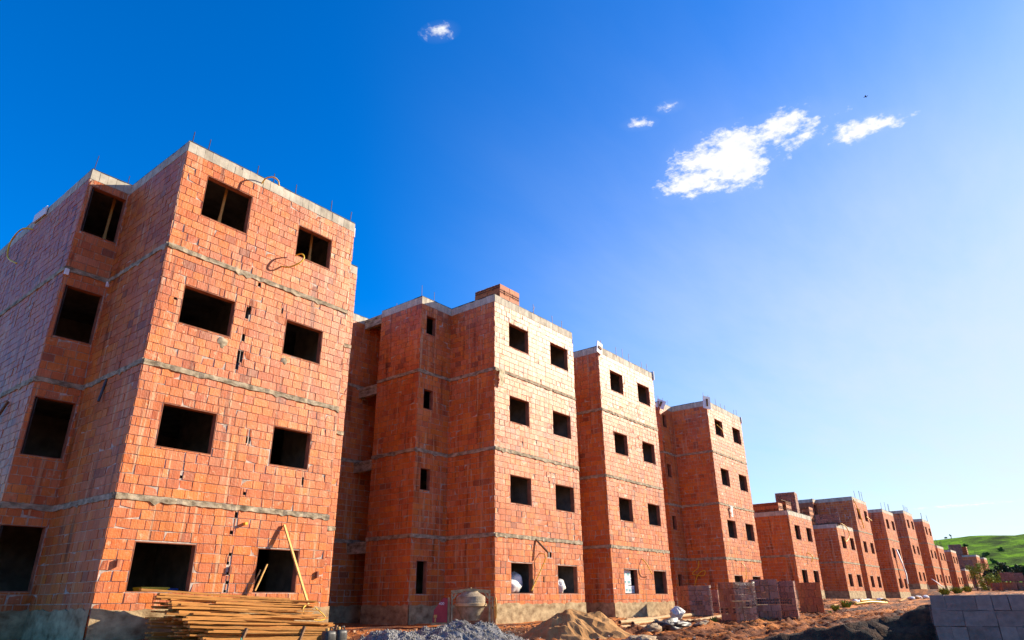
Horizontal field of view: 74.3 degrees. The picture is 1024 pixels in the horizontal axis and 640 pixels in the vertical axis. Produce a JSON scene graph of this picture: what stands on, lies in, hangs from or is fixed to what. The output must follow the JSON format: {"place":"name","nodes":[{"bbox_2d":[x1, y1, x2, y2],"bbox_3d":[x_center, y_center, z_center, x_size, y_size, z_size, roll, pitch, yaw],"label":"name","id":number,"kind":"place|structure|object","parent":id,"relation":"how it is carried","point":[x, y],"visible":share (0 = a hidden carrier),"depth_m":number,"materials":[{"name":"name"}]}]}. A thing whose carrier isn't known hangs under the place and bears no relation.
{"place":"outdoors","nodes":[
{"label":"outdoors","id":0,"kind":"place"},
{"bbox_2d":[0,0,1023,539],"label":"sky","id":1,"kind":"structure","parent":0,"point":[712,194],"materials":[{"name":"blue"}]},
{"bbox_2d":[139,587,1023,639],"bbox_3d":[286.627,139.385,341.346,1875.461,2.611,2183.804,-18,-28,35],"label":"ground","id":2,"kind":"structure","parent":0,"point":[775,626],"depth_m":20.45,"materials":[{"name":"soil"}]},
{"bbox_2d":[0,132,585,639],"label":"apartment block","id":3,"kind":"structure","parent":2,"relation":"on","point":[196,396],"depth_m":17.36,"materials":[{"name":"brick"}]},
{"bbox_2d":[0,524,45,591],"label":"window","id":4,"kind":"structure","parent":3,"relation":"in","point":[44,528],"depth_m":14.49,"materials":[{"name":"brick"}]},
{"bbox_2d":[19,395,76,458],"bbox_3d":[-10.527,2.452,15.316,0.158,1.314,0.854,-18,-28,35],"label":"window","id":5,"kind":"structure","parent":3,"relation":"in","point":[74,404],"depth_m":15.51,"materials":[{"name":"brick"}]},
{"bbox_2d":[52,284,102,344],"bbox_3d":[-10.556,-0.112,16.388,0.158,1.314,0.854,-18,-28,35],"label":"window","id":6,"kind":"structure","parent":3,"relation":"in","point":[71,287],"depth_m":16.58,"materials":[{"name":"brick"}]},
{"bbox_2d":[80,186,126,242],"bbox_3d":[-10.586,-2.695,17.469,0.158,1.314,0.854,-18,-28,35],"label":"window","id":7,"kind":"structure","parent":3,"relation":"in","point":[95,189],"depth_m":17.67,"materials":[{"name":"ceramic"}]},
{"bbox_2d":[102,198,116,238],"bbox_3d":[-10.834,-2.134,17.916,0.140,2.636,0.190,-18,-28,35],"label":"building prop","id":8,"kind":"object","parent":3,"relation":"in","point":[109,220],"visible":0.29,"depth_m":18.14,"materials":[{"name":"brown wood"}]},
{"bbox_2d":[125,541,196,591],"bbox_3d":[-7.079,4.985,13.613,0.158,0.934,1.256,-18,-28,35],"label":"window","id":9,"kind":"structure","parent":3,"relation":"in","point":[191,563],"depth_m":13.96,"materials":[{"name":"ceramic"}]},
{"bbox_2d":[155,402,217,454],"bbox_3d":[-7.102,2.387,14.709,0.158,0.934,1.232,-18,-28,35],"label":"window","id":10,"kind":"structure","parent":3,"relation":"in","point":[215,415],"depth_m":15.01,"materials":[{"name":"ceramic"}]},
{"bbox_2d":[178,284,235,336],"bbox_3d":[-7.139,-0.181,15.773,0.158,0.934,1.259,-18,-28,35],"label":"window","id":11,"kind":"structure","parent":3,"relation":"in","point":[232,302],"depth_m":16.05,"materials":[{"name":"ceramic"}]},
{"bbox_2d":[200,175,252,233],"bbox_3d":[-7.160,-2.847,16.901,0.158,1.124,1.220,-18,-28,35],"label":"window","id":12,"kind":"structure","parent":3,"relation":"in","point":[210,178],"depth_m":17.19,"materials":[{"name":"ceramic"}]},
{"bbox_2d":[253,548,299,592],"bbox_3d":[-5.443,5.760,15.510,0.158,0.934,1.091,-18,-28,35],"label":"window","id":13,"kind":"structure","parent":3,"relation":"in","point":[294,577],"depth_m":15.78,"materials":[{"name":"ceramic"}]},
{"bbox_2d":[269,425,311,469],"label":"window","id":14,"kind":"structure","parent":3,"relation":"in","point":[308,443],"depth_m":16.89,"materials":[{"name":"brick"}]},
{"bbox_2d":[282,319,322,363],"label":"window","id":15,"kind":"structure","parent":3,"relation":"in","point":[289,321],"depth_m":17.96,"materials":[{"name":"brick"}]},
{"bbox_2d":[295,225,331,268],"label":"window","id":16,"kind":"structure","parent":3,"relation":"in","point":[329,241],"depth_m":19.02,"materials":[{"name":"brick"}]},
{"bbox_2d":[415,561,426,593],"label":"window","id":17,"kind":"structure","parent":3,"relation":"in","point":[424,562],"depth_m":21.76,"materials":[{"name":"ceramic"}]},
{"bbox_2d":[475,284,518,305],"bbox_3d":[-0.591,-0.630,26.812,1.320,0.968,1.231,-18,-28,35],"label":"brick stack","id":18,"kind":"object","parent":3,"relation":"on","point":[506,293],"visible":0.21,"depth_m":26.48,"materials":[{"name":"brick"}]},
{"bbox_2d":[511,579,521,592],"bbox_3d":[-0.035,8.693,22.028,0.527,0.441,0.835,-18,-28,35],"label":"sack","id":19,"kind":"object","parent":3,"relation":"in","point":[516,586],"visible":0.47,"depth_m":21.89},
{"bbox_2d":[509,323,528,354],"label":"window","id":20,"kind":"structure","parent":3,"relation":"in","point":[526,332],"depth_m":25.73,"materials":[{"name":"ceramic"}]},
{"bbox_2d":[509,395,529,426],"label":"window","id":21,"kind":"structure","parent":3,"relation":"in","point":[526,403],"depth_m":24.62,"materials":[{"name":"brick"}]},
{"bbox_2d":[510,474,531,505],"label":"window","id":22,"kind":"structure","parent":3,"relation":"in","point":[528,479],"depth_m":23.60,"materials":[{"name":"ceramic"}]},
{"bbox_2d":[511,562,532,593],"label":"window","id":23,"kind":"structure","parent":3,"relation":"in","point":[530,565],"depth_m":22.51,"materials":[{"name":"ceramic"}]},
{"bbox_2d":[550,342,567,370],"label":"window","id":24,"kind":"structure","parent":3,"relation":"in","point":[565,351],"depth_m":27.67,"materials":[{"name":"ceramic"}]},
{"bbox_2d":[552,410,570,438],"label":"window","id":25,"kind":"structure","parent":3,"relation":"in","point":[568,417],"depth_m":26.62,"materials":[{"name":"ceramic"}]},
{"bbox_2d":[555,484,574,512],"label":"window","id":26,"kind":"structure","parent":3,"relation":"in","point":[571,488],"depth_m":25.54,"materials":[{"name":"ceramic"}]},
{"bbox_2d":[558,565,577,593],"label":"window","id":27,"kind":"structure","parent":3,"relation":"in","point":[574,567],"depth_m":24.45,"materials":[{"name":"ceramic"}]},
{"bbox_2d":[321,627,335,639],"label":"gas cylinder","id":28,"kind":"object","parent":2,"relation":"on","point":[328,634],"visible":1,"depth_m":13.48,"materials":[{"name":"grey metal"}]},
{"bbox_2d":[334,626,346,639],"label":"gas cylinder","id":29,"kind":"object","parent":2,"relation":"on","point":[341,633],"visible":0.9,"depth_m":13.79,"materials":[{"name":"grey metal"}]},
{"bbox_2d":[358,629,431,639],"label":"gravel heap","id":30,"kind":"object","parent":2,"relation":"on","point":[390,634],"visible":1,"depth_m":13.31,"materials":[{"name":"gravel"}]},
{"bbox_2d":[431,587,496,624],"bbox_3d":[-1.334,7.975,18.749,1.803,1.027,0.905,2,-23,-5],"label":"concrete mixer","id":31,"kind":"object","parent":2,"relation":"on","point":[470,604],"visible":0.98,"depth_m":18.52,"materials":[{"name":"metal"}]},
{"bbox_2d":[411,619,599,639],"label":"gravel heap","id":32,"kind":"object","parent":2,"relation":"on","point":[456,629],"visible":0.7,"depth_m":14.16,"materials":[{"name":"gravel"}]},
{"bbox_2d":[521,609,631,639],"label":"sand heap","id":33,"kind":"object","parent":2,"relation":"on","point":[569,624],"visible":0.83,"depth_m":17.24,"materials":[{"name":"beige sand"}]},
{"bbox_2d":[347,598,928,639],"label":"dirt clods","id":34,"kind":"object","parent":2,"relation":"on","point":[532,625],"visible":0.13,"depth_m":19.75,"materials":[{"name":"brown soil"}]},
{"bbox_2d":[631,618,666,624],"bbox_3d":[4.807,10.387,23.328,0.132,0.186,4.196,-12,-25,24],"label":"wooden pole","id":35,"kind":"object","parent":2,"relation":"on","point":[641,622],"visible":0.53,"depth_m":22.54,"materials":[{"name":"brown wood"}]},
{"bbox_2d":[618,614,669,623],"bbox_3d":[4.821,10.392,23.521,0.121,0.235,5.029,-15,-27,30],"label":"wooden pole","id":36,"kind":"object","parent":35,"relation":"on","point":[640,619],"visible":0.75,"depth_m":22.88,"materials":[{"name":"brown wood"}]},
{"bbox_2d":[643,623,661,632],"bbox_3d":[3.710,8.142,17.789,0.406,0.296,0.868,-18,-28,35],"label":"rubble lump","id":37,"kind":"object","parent":2,"relation":"on","point":[653,627],"visible":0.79,"depth_m":17.65,"materials":[{"name":"stone"}]},
{"bbox_2d":[573,340,767,617],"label":"apartment block","id":38,"kind":"structure","parent":2,"relation":"on","point":[666,506],"depth_m":31.09,"materials":[{"name":"brick"}]},
{"bbox_2d":[651,616,691,630],"bbox_3d":[4.468,8.709,19.288,0.787,0.450,1.734,-18,-28,35],"label":"tarp","id":39,"kind":"object","parent":2,"relation":"on","point":[673,623],"visible":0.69,"depth_m":19.05,"materials":[{"name":"white plastic"}]},
{"bbox_2d":[669,606,684,619],"bbox_3d":[5.856,10.434,24.025,0.578,0.508,0.608,0,-23,-2],"label":"plastic bag","id":40,"kind":"object","parent":2,"relation":"on","point":[678,612],"visible":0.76,"depth_m":23.85,"materials":[{"name":"white plastic"}]},
{"bbox_2d":[676,586,712,616],"bbox_3d":[7.559,11.677,27.968,1.073,1.261,1.124,5,-23,-13],"label":"brick pallet","id":41,"kind":"object","parent":2,"relation":"on","point":[702,606],"visible":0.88,"depth_m":27.58,"materials":[{"name":"brown brick"}]},
{"bbox_2d":[708,590,719,612],"bbox_3d":[9.567,13.387,31.891,0.491,1.211,0.452,-8,-24,18],"label":"brick pallet","id":42,"kind":"object","parent":2,"relation":"on","point":[715,601],"visible":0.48,"depth_m":31.76,"materials":[{"name":"brown brick"}]},
{"bbox_2d":[718,582,757,622],"bbox_3d":[7.578,9.504,22.684,0.954,1.311,0.851,9,-25,-22],"label":"brick pallet","id":43,"kind":"object","parent":2,"relation":"on","point":[738,601],"visible":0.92,"depth_m":22.44,"materials":[{"name":"brown brick"}]},
{"bbox_2d":[748,579,781,620],"bbox_3d":[8.709,9.668,23.301,0.912,1.341,0.871,-5,-23,10],"label":"brick pallet","id":44,"kind":"object","parent":2,"relation":"on","point":[766,590],"visible":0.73,"depth_m":22.95,"materials":[{"name":"brown brick"}]},
{"bbox_2d":[775,581,799,619],"bbox_3d":[9.857,10.107,24.344,0.832,1.311,0.874,-11,-25,22],"label":"brick pallet","id":45,"kind":"object","parent":2,"relation":"on","point":[785,589],"visible":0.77,"depth_m":24.03,"materials":[{"name":"brown brick"}]},
{"bbox_2d":[754,510,866,598],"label":"apartment block","id":46,"kind":"structure","parent":2,"relation":"on","point":[795,547],"depth_m":46.38,"materials":[{"name":"brick"}]},
{"bbox_2d":[753,502,782,512],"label":"brick stack","id":47,"kind":"object","parent":46,"relation":"on","point":[772,506],"visible":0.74,"depth_m":45.88,"materials":[{"name":"brick"}]},
{"bbox_2d":[775,492,799,512],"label":"brick pallet","id":48,"kind":"object","parent":46,"relation":"on","point":[791,497],"visible":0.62,"depth_m":48.66,"materials":[{"name":"brown brick"}]},
{"bbox_2d":[799,507,814,524],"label":"brick stack","id":49,"kind":"object","parent":46,"relation":"on","point":[808,511],"visible":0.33,"depth_m":57.18,"materials":[{"name":"brick"}]},
{"bbox_2d":[815,514,839,524],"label":"brick pallet","id":50,"kind":"object","parent":46,"relation":"on","point":[828,519],"visible":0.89,"depth_m":53.80,"materials":[{"name":"brown brick"}]},
{"bbox_2d":[796,582,824,612],"bbox_3d":[13.229,12.297,29.939,0.962,1.218,0.910,-10,-24,20],"label":"brick stack","id":51,"kind":"object","parent":2,"relation":"on","point":[810,592],"visible":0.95,"depth_m":29.57,"materials":[{"name":"red brick"}]},
{"bbox_2d":[753,604,938,639],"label":"soil heap","id":52,"kind":"object","parent":2,"relation":"on","point":[917,623],"visible":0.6,"depth_m":10.60,"materials":[{"name":"soil"}]},
{"bbox_2d":[798,491,910,597],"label":"apartment block","id":53,"kind":"structure","parent":2,"relation":"on","point":[877,546],"depth_m":60.86,"materials":[{"name":"brick"}]},
{"bbox_2d":[854,599,887,604],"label":"planks","id":54,"kind":"object","parent":2,"relation":"on","point":[866,601],"visible":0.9,"depth_m":41.05,"materials":[{"name":"wood"}]},
{"bbox_2d":[888,508,944,589],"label":"apartment block","id":55,"kind":"structure","parent":2,"relation":"on","point":[919,555],"depth_m":77.11,"materials":[{"name":"brick"}]},
{"bbox_2d":[935,539,963,589],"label":"apartment block","id":56,"kind":"structure","parent":2,"relation":"on","point":[950,568],"depth_m":95.43,"materials":[{"name":"brick"}]},
{"bbox_2d":[960,566,982,587],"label":"apartment block","id":57,"kind":"structure","parent":2,"relation":"on","point":[967,581],"depth_m":103.84,"materials":[{"name":"brick"}]},
{"bbox_2d":[929,594,1023,639],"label":"block wall","id":58,"kind":"structure","parent":2,"relation":"on","point":[978,617],"depth_m":9.26,"materials":[{"name":"grey concrete"}]},
{"bbox_2d":[962,550,990,586],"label":"apartment block","id":59,"kind":"structure","parent":2,"relation":"on","point":[976,558],"depth_m":119.54,"materials":[{"name":"brick"}]},
{"bbox_2d":[966,562,988,589],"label":"bush","id":60,"kind":"object","parent":2,"relation":"on","point":[974,571],"visible":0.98,"depth_m":92.93,"materials":[{"name":"green plant"}]},
{"bbox_2d":[976,571,1000,590],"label":"bush","id":61,"kind":"object","parent":2,"relation":"on","point":[991,580],"visible":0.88,"depth_m":87.46,"materials":[{"name":"green plant"}]},
{"bbox_2d":[990,561,1023,581],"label":"tree","id":62,"kind":"object","parent":2,"relation":"on","point":[1003,567],"visible":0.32,"depth_m":103.80,"materials":[{"name":"green plant"}]},
{"bbox_2d":[1000,572,1014,581],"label":"brick pallet","id":63,"kind":"object","parent":2,"relation":"on","point":[1007,576],"visible":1,"depth_m":78.83,"materials":[{"name":"brown brick"}]},
{"bbox_2d":[999,582,1017,590],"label":"brick pallet","id":64,"kind":"object","parent":2,"relation":"on","point":[1008,586],"visible":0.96,"depth_m":79.92,"materials":[{"name":"brown brick"}]},
{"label":"board","id":65,"kind":"object","parent":2,"relation":"on","visible":0},
{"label":"board","id":66,"kind":"object","parent":65,"relation":"on","visible":0},
{"bbox_2d":[205,636,320,639],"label":"board","id":67,"kind":"object","parent":66,"relation":"on","point":[293,638],"visible":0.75,"depth_m":13.06,"materials":[{"name":"brown wood"}]},
{"bbox_2d":[933,534,1023,581],"bbox_3d":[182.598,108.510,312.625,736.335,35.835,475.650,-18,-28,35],"label":"hill","id":68,"kind":"structure","parent":0,"point":[1012,554],"depth_m":305.60,"materials":[{"name":"green plant"}]},
{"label":"board","id":69,"kind":"object","parent":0,"visible":0},
{"bbox_2d":[209,615,316,618],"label":"board","id":70,"kind":"object","parent":69,"relation":"on","point":[278,617],"visible":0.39,"depth_m":13.92,"materials":[{"name":"brown wood"}]},
{"bbox_2d":[177,610,236,613],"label":"board","id":71,"kind":"object","parent":70,"relation":"on","point":[200,612],"visible":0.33,"depth_m":12.78,"materials":[{"name":"brown wood"}]},
{"bbox_2d":[182,610,313,612],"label":"board","id":72,"kind":"object","parent":71,"relation":"on","point":[246,612],"visible":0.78,"depth_m":13.43,"materials":[{"name":"brown wood"}]},
{"bbox_2d":[162,606,302,611],"bbox_3d":[-5.470,5.854,13.655,2.957,0.178,0.186,17,-29,-36],"label":"board","id":73,"kind":"object","parent":72,"relation":"on","point":[248,610],"visible":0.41,"depth_m":13.82,"materials":[{"name":"brown wood"}]},
{"bbox_2d":[168,607,312,609],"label":"board","id":74,"kind":"object","parent":73,"relation":"on","point":[206,608],"visible":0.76,"depth_m":12.83,"materials":[{"name":"brown wood"}]},
{"bbox_2d":[180,604,310,609],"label":"board","id":75,"kind":"object","parent":74,"relation":"on","point":[238,606],"visible":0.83,"depth_m":13.42,"materials":[{"name":"brown wood"}]},
{"bbox_2d":[167,607,313,607],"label":"board","id":76,"kind":"object","parent":73,"relation":"on","point":[276,607],"visible":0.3,"depth_m":14.36,"materials":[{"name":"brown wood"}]},
{"bbox_2d":[164,603,305,606],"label":"board","id":77,"kind":"object","parent":76,"relation":"on","point":[244,605],"visible":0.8,"depth_m":13.67,"materials":[{"name":"brown wood"}]},
{"bbox_2d":[186,599,317,604],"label":"board","id":78,"kind":"object","parent":77,"relation":"on","point":[255,602],"visible":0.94,"depth_m":13.85,"materials":[{"name":"brown wood"}]},
{"bbox_2d":[154,596,281,602],"bbox_3d":[-5.766,5.562,13.435,0.100,0.145,2.603,-19,-29,37],"label":"board","id":79,"kind":"object","parent":78,"relation":"on","point":[191,598],"visible":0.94,"depth_m":13.24,"materials":[{"name":"brown wood"}]},
{"bbox_2d":[215,598,317,602],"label":"board","id":80,"kind":"object","parent":78,"relation":"on","point":[283,601],"visible":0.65,"depth_m":14.33,"materials":[{"name":"brown wood"}]},
{"bbox_2d":[157,593,288,602],"bbox_3d":[-5.686,5.673,13.754,0.120,0.205,3.006,-19,-29,37],"label":"board","id":81,"kind":"object","parent":80,"relation":"on","point":[181,595],"visible":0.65,"depth_m":13.22,"materials":[{"name":"brown wood"}]},
{"bbox_2d":[139,589,289,599],"bbox_3d":[-5.939,5.580,13.718,3.053,0.215,0.120,21,-31,-41],"label":"board","id":82,"kind":"object","parent":81,"relation":"on","point":[185,592],"visible":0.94,"depth_m":13.52,"materials":[{"name":"brown wood"}]},
{"bbox_2d":[231,597,316,601],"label":"board","id":83,"kind":"object","parent":80,"relation":"on","point":[277,599],"visible":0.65,"depth_m":14.24,"materials":[{"name":"brown wood"}]},
{"bbox_2d":[214,602,314,607],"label":"board","id":84,"kind":"object","parent":77,"relation":"on","point":[249,604],"visible":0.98,"depth_m":13.60,"materials":[{"name":"brown wood"}]},
{"bbox_2d":[170,604,317,617],"bbox_3d":[-5.235,5.797,13.427,2.964,0.315,0.100,18,-29,-38],"label":"board","id":85,"kind":"object","parent":72,"relation":"on","point":[223,609],"visible":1,"depth_m":13.36,"materials":[{"name":"brown wood"}]},
{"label":"board","id":86,"kind":"object","parent":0,"visible":0},
{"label":"board","id":87,"kind":"object","parent":86,"relation":"on","visible":0},
{"bbox_2d":[168,609,311,613],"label":"board","id":88,"kind":"object","parent":87,"relation":"on","point":[213,610],"visible":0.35,"depth_m":13.09,"materials":[{"name":"brown wood"}]},
{"bbox_2d":[283,524,309,605],"bbox_3d":[-4.920,5.560,15.383,0.904,1.773,0.070,-8,-24,16],"label":"leaning plank","id":89,"kind":"object","parent":88,"relation":"on","point":[295,562],"visible":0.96,"depth_m":15.37,"materials":[{"name":"brown wood"}]},
{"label":"board","id":90,"kind":"object","parent":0,"visible":0},
{"bbox_2d":[186,634,284,637],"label":"board","id":91,"kind":"object","parent":90,"relation":"on","point":[231,636],"visible":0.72,"depth_m":12.58,"materials":[{"name":"brown wood"}]},
{"bbox_2d":[198,634,320,635],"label":"board","id":92,"kind":"object","parent":91,"relation":"on","point":[258,634],"visible":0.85,"depth_m":12.91,"materials":[{"name":"brown wood"}]},
{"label":"board","id":93,"kind":"object","parent":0,"visible":0},
{"bbox_2d":[174,632,320,635],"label":"board","id":94,"kind":"object","parent":93,"relation":"on","point":[238,633],"visible":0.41,"depth_m":12.83,"materials":[{"name":"brown wood"}]},
{"bbox_2d":[192,629,321,633],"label":"board","id":95,"kind":"object","parent":93,"relation":"on","point":[263,633],"visible":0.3,"depth_m":13.35,"materials":[{"name":"brown wood"}]},
{"bbox_2d":[188,628,331,630],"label":"board","id":96,"kind":"object","parent":95,"relation":"on","point":[230,629],"visible":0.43,"depth_m":12.64,"materials":[{"name":"brown wood"}]},
{"bbox_2d":[183,622,309,626],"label":"board","id":97,"kind":"object","parent":96,"relation":"on","point":[249,625],"visible":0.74,"depth_m":13.10,"materials":[{"name":"brown wood"}]},
{"bbox_2d":[246,622,332,623],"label":"board","id":98,"kind":"object","parent":97,"relation":"on","point":[284,622],"visible":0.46,"depth_m":13.50,"materials":[{"name":"brown wood"}]},
{"bbox_2d":[164,613,323,623],"bbox_3d":[-5.122,5.835,13.184,3.117,0.275,0.120,18,-29,-37],"label":"board","id":99,"kind":"object","parent":98,"relation":"on","point":[179,614],"visible":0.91,"depth_m":13.17,"materials":[{"name":"brown wood"}]},
{"bbox_2d":[185,621,323,624],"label":"board","id":100,"kind":"object","parent":98,"relation":"on","point":[206,622],"visible":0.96,"depth_m":13.00,"materials":[{"name":"brown wood"}]},
{"bbox_2d":[205,618,307,621],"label":"board","id":101,"kind":"object","parent":98,"relation":"on","point":[235,620],"visible":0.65,"depth_m":12.90,"materials":[{"name":"brown wood"}]},
{"bbox_2d":[183,616,313,619],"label":"board","id":102,"kind":"object","parent":101,"relation":"on","point":[253,618],"visible":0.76,"depth_m":13.53,"materials":[{"name":"brown wood"}]},
{"bbox_2d":[190,613,327,618],"bbox_3d":[-4.955,5.921,13.507,0.123,0.169,2.960,-19,-29,37],"label":"board","id":103,"kind":"object","parent":102,"relation":"on","point":[251,615],"visible":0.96,"depth_m":13.17,"materials":[{"name":"brown wood"}]},
{"bbox_2d":[178,614,321,620],"bbox_3d":[-5.074,5.882,13.377,0.140,0.055,3.065,-17,-28,34],"label":"board","id":104,"kind":"object","parent":101,"relation":"on","point":[181,619],"visible":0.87,"depth_m":13.12,"materials":[{"name":"brown wood"}]},
{"bbox_2d":[186,626,329,630],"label":"board","id":105,"kind":"object","parent":96,"relation":"on","point":[249,628],"visible":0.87,"depth_m":12.88,"materials":[{"name":"brown wood"}]},
{"bbox_2d":[185,625,331,628],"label":"board","id":106,"kind":"object","parent":96,"relation":"on","point":[267,627],"visible":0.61,"depth_m":13.28,"materials":[{"name":"brown wood"}]},
{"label":"board","id":107,"kind":"object","parent":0,"visible":0},
{"bbox_2d":[204,631,321,633],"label":"board","id":108,"kind":"object","parent":107,"relation":"on","point":[258,632],"visible":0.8,"depth_m":12.83,"materials":[{"name":"brown wood"}]},
{"bbox_2d":[209,630,332,631],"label":"board","id":109,"kind":"object","parent":108,"relation":"on","point":[259,630],"visible":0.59,"depth_m":12.95,"materials":[{"name":"brown wood"}]},
{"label":"board","id":110,"kind":"object","parent":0,"visible":0},
{"bbox_2d":[180,625,332,628],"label":"board","id":111,"kind":"object","parent":110,"relation":"on","point":[254,626],"visible":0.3,"depth_m":14.20,"materials":[{"name":"brown wood"}]},
{"bbox_2d":[188,624,334,625],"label":"board","id":112,"kind":"object","parent":111,"relation":"on","point":[272,625],"visible":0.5,"depth_m":13.58,"materials":[{"name":"brown wood"}]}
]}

